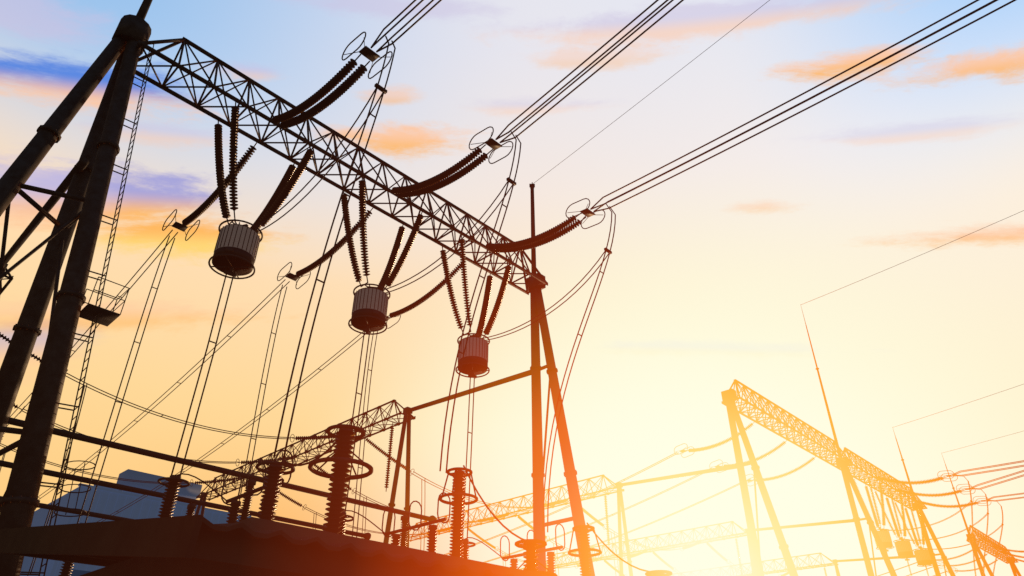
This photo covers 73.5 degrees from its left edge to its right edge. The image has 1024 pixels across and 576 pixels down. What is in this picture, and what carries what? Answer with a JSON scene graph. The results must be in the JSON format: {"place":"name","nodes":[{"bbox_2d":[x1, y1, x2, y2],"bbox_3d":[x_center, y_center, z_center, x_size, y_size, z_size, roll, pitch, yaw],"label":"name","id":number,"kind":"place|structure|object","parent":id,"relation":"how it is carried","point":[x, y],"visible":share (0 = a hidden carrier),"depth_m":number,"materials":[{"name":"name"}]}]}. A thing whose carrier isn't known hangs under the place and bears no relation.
{"place":"outdoors","nodes":[
{"label":"outdoors","id":0,"kind":"place"},
{"bbox_2d":[0,0,153,575],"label":"gantry end support","id":1,"kind":"object","parent":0,"point":[84,197],"visible":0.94,"depth_m":23.92,"materials":[{"name":"black metal"}]},
{"bbox_2d":[0,373,293,575],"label":"cross gantry conductors","id":2,"kind":"object","parent":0,"point":[86,386],"visible":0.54,"depth_m":44.14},
{"bbox_2d":[20,483,291,575],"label":"plant building","id":3,"kind":"structure","parent":0,"point":[107,501],"depth_m":165.23,"materials":[{"name":"grey"}]},
{"bbox_2d":[94,469,249,515],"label":"plant building roof","id":4,"kind":"structure","parent":3,"relation":"on","point":[193,491],"depth_m":181.84,"materials":[{"name":"grey"}]},
{"bbox_2d":[0,332,336,484],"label":"cross gantry insulators","id":5,"kind":"object","parent":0,"point":[320,437],"visible":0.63,"depth_m":54.04,"materials":[{"name":"brown ceramic"}]},
{"bbox_2d":[80,517,551,575],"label":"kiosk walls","id":6,"kind":"structure","parent":0,"point":[141,566],"depth_m":7.67,"materials":[{"name":"metal"}]},
{"bbox_2d":[0,515,513,575],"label":"kiosk roof","id":7,"kind":"structure","parent":6,"relation":"on","point":[191,537],"depth_m":6.62,"materials":[{"name":"metal"}]},
{"bbox_2d":[0,417,647,571],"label":"apparatus busbars","id":8,"kind":"object","parent":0,"point":[127,448],"visible":0.76,"depth_m":31.44,"materials":[{"name":"metal"}]},
{"bbox_2d":[135,32,611,337],"bbox_3d":[-7.253,-3.611,36.462,19.487,8.510,26.220,-27,-41,36],"label":"steel gantry","id":9,"kind":"object","parent":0,"point":[372,56],"visible":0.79,"depth_m":35.00,"materials":[{"name":"grey metal"}]},
{"bbox_2d":[182,58,580,336],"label":"gantry insulators","id":10,"kind":"object","parent":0,"point":[289,180],"visible":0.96,"depth_m":34.71,"materials":[{"name":"brown ceramic"}]},
{"bbox_2d":[303,471,532,549],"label":"cross gantry conductors","id":11,"kind":"object","parent":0,"point":[424,533],"visible":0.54,"depth_m":61.02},
{"bbox_2d":[277,425,566,533],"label":"cross gantry insulators","id":12,"kind":"object","parent":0,"point":[389,456],"visible":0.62,"depth_m":55.59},
{"bbox_2d":[0,0,1023,575],"label":"sky","id":13,"kind":"structure","parent":0,"point":[710,270],"materials":[{"name":"multicoloured"}]},
{"bbox_2d":[526,182,594,575],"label":"gantry support","id":14,"kind":"object","parent":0,"point":[537,307],"visible":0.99,"depth_m":39.78,"materials":[{"name":"metal"}]},
{"bbox_2d":[468,496,701,566],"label":"cross gantry insulators","id":15,"kind":"object","parent":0,"point":[584,511],"visible":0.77,"depth_m":75.19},
{"bbox_2d":[496,527,683,573],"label":"cross gantry conductors","id":16,"kind":"object","parent":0,"point":[638,544],"visible":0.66,"depth_m":76.86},
{"bbox_2d":[604,539,788,575],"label":"insulator strings","id":17,"kind":"object","parent":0,"point":[672,568],"visible":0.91,"depth_m":87.45},
{"bbox_2d":[674,561,751,575],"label":"cross gantry conductors","id":18,"kind":"object","parent":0,"point":[727,562],"visible":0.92,"depth_m":89.47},
{"bbox_2d":[688,423,814,481],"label":"gantry insulators","id":19,"kind":"object","parent":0,"point":[748,461],"visible":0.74,"depth_m":70.67,"materials":[{"name":"brown ceramic"}]},
{"bbox_2d":[674,379,853,485],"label":"steel gantry","id":20,"kind":"object","parent":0,"point":[806,434],"visible":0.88,"depth_m":69.13,"materials":[{"name":"metal"}]},
{"bbox_2d":[854,476,977,545],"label":"gantry insulators","id":21,"kind":"object","parent":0,"point":[884,514],"visible":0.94,"depth_m":83.03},
{"bbox_2d":[838,447,1003,547],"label":"steel gantry","id":22,"kind":"object","parent":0,"point":[866,464],"visible":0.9,"depth_m":83.82,"materials":[{"name":"metal"}]},
{"bbox_2d":[937,525,1017,572],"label":"steel gantry","id":23,"kind":"object","parent":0,"point":[979,536],"visible":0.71,"depth_m":117.09,"materials":[{"name":"metal"}]},
{"bbox_2d":[937,545,1023,571],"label":"gantry insulators","id":24,"kind":"object","parent":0,"point":[1015,551],"visible":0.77,"depth_m":115.53,"materials":[{"name":"brown ceramic"}]},
{"label":"ground","id":25,"kind":"structure","parent":0,"visible":0},
{"bbox_2d":[0,157,295,486],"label":"cross gantry steel","id":26,"kind":"object","parent":25,"relation":"on","point":[82,163],"visible":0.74,"depth_m":30.07,"materials":[{"name":"grey metal"}]},
{"bbox_2d":[6,423,671,575],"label":"rings","id":27,"kind":"object","parent":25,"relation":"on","point":[276,463],"visible":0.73,"depth_m":23.89,"materials":[{"name":"metal"}]},
{"bbox_2d":[3,430,664,575],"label":"post insulators","id":28,"kind":"object","parent":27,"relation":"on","point":[335,519],"visible":0.35,"depth_m":23.26,"materials":[{"name":"brown ceramic"}]},
{"bbox_2d":[195,370,532,546],"bbox_3d":[-6.755,25.345,58.041,44.983,22.151,27.523,-27,-41,36],"label":"cross gantry steel","id":29,"kind":"object","parent":25,"relation":"on","point":[408,417],"visible":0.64,"depth_m":50.83,"materials":[{"name":"metal"}]},
{"bbox_2d":[7,0,1015,538],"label":"gantry conductors","id":30,"kind":"object","parent":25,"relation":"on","point":[377,40],"visible":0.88,"depth_m":29.62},
{"bbox_2d":[208,219,262,278],"bbox_3d":[-11.889,-1.653,29.603,1.899,2.600,1.899,-27,-41,36],"label":"gantry line trap","id":31,"kind":"object","parent":30,"relation":"attached to","point":[236,250],"visible":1,"depth_m":29.10,"materials":[{"name":"grey"}]},
{"bbox_2d":[348,283,390,334],"bbox_3d":[-7.029,1.062,33.928,1.899,2.600,1.899,-27,-41,36],"label":"gantry line trap","id":32,"kind":"object","parent":30,"relation":"attached to","point":[369,309],"visible":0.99,"depth_m":33.42,"materials":[{"name":"grey"}]},
{"bbox_2d":[455,333,489,378],"bbox_3d":[-2.168,3.778,38.254,1.899,2.600,1.899,-27,-41,36],"label":"gantry line trap","id":33,"kind":"object","parent":30,"relation":"attached to","point":[475,362],"visible":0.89,"depth_m":37.73,"materials":[{"name":"grey"}]},
{"bbox_2d":[533,0,1023,452],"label":"earth wires","id":34,"kind":"object","parent":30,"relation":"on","point":[833,291],"visible":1,"depth_m":75.87,"materials":[{"name":"grey metal"}]},
{"bbox_2d":[409,465,736,575],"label":"cross gantry steel","id":35,"kind":"object","parent":25,"relation":"on","point":[618,486],"visible":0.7,"depth_m":67.28,"materials":[{"name":"metal"}]},
{"bbox_2d":[546,519,853,575],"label":"lattice gantry","id":36,"kind":"object","parent":25,"relation":"on","point":[704,540],"visible":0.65,"depth_m":86.44,"materials":[{"name":"metal"}]},
{"bbox_2d":[671,553,914,575],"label":"lattice beam","id":37,"kind":"structure","parent":25,"relation":"on","point":[834,562],"depth_m":101.37,"materials":[{"name":"metal"}]},
{"bbox_2d":[721,307,1020,575],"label":"gantry row supports","id":38,"kind":"object","parent":25,"relation":"on","point":[728,397],"visible":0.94,"depth_m":61.62,"materials":[{"name":"metal"}]},
{"bbox_2d":[444,452,739,569],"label":"gantry conductors","id":39,"kind":"object","parent":38,"relation":"attached to","point":[614,513],"visible":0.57,"depth_m":81.27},
{"bbox_2d":[878,562,947,575],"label":"gantry conductors","id":40,"kind":"object","parent":38,"relation":"attached to","point":[913,573],"visible":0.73,"depth_m":121.67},
{"bbox_2d":[886,460,1023,575],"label":"gantry conductors","id":41,"kind":"object","parent":38,"relation":"attached to","point":[987,515],"visible":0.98,"depth_m":77.14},
{"bbox_2d":[875,527,893,551],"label":"gantry line trap","id":42,"kind":"object","parent":41,"relation":"attached to","point":[885,537],"visible":0.56,"depth_m":76.89,"materials":[{"name":"grey"}]},
{"bbox_2d":[893,537,914,560],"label":"gantry line trap","id":43,"kind":"object","parent":41,"relation":"attached to","point":[903,548],"visible":1,"depth_m":81.31,"materials":[{"name":"grey"}]},
{"bbox_2d":[914,547,933,568],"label":"gantry line trap","id":44,"kind":"object","parent":41,"relation":"attached to","point":[923,557],"visible":1,"depth_m":85.66,"materials":[{"name":"grey"}]}
]}

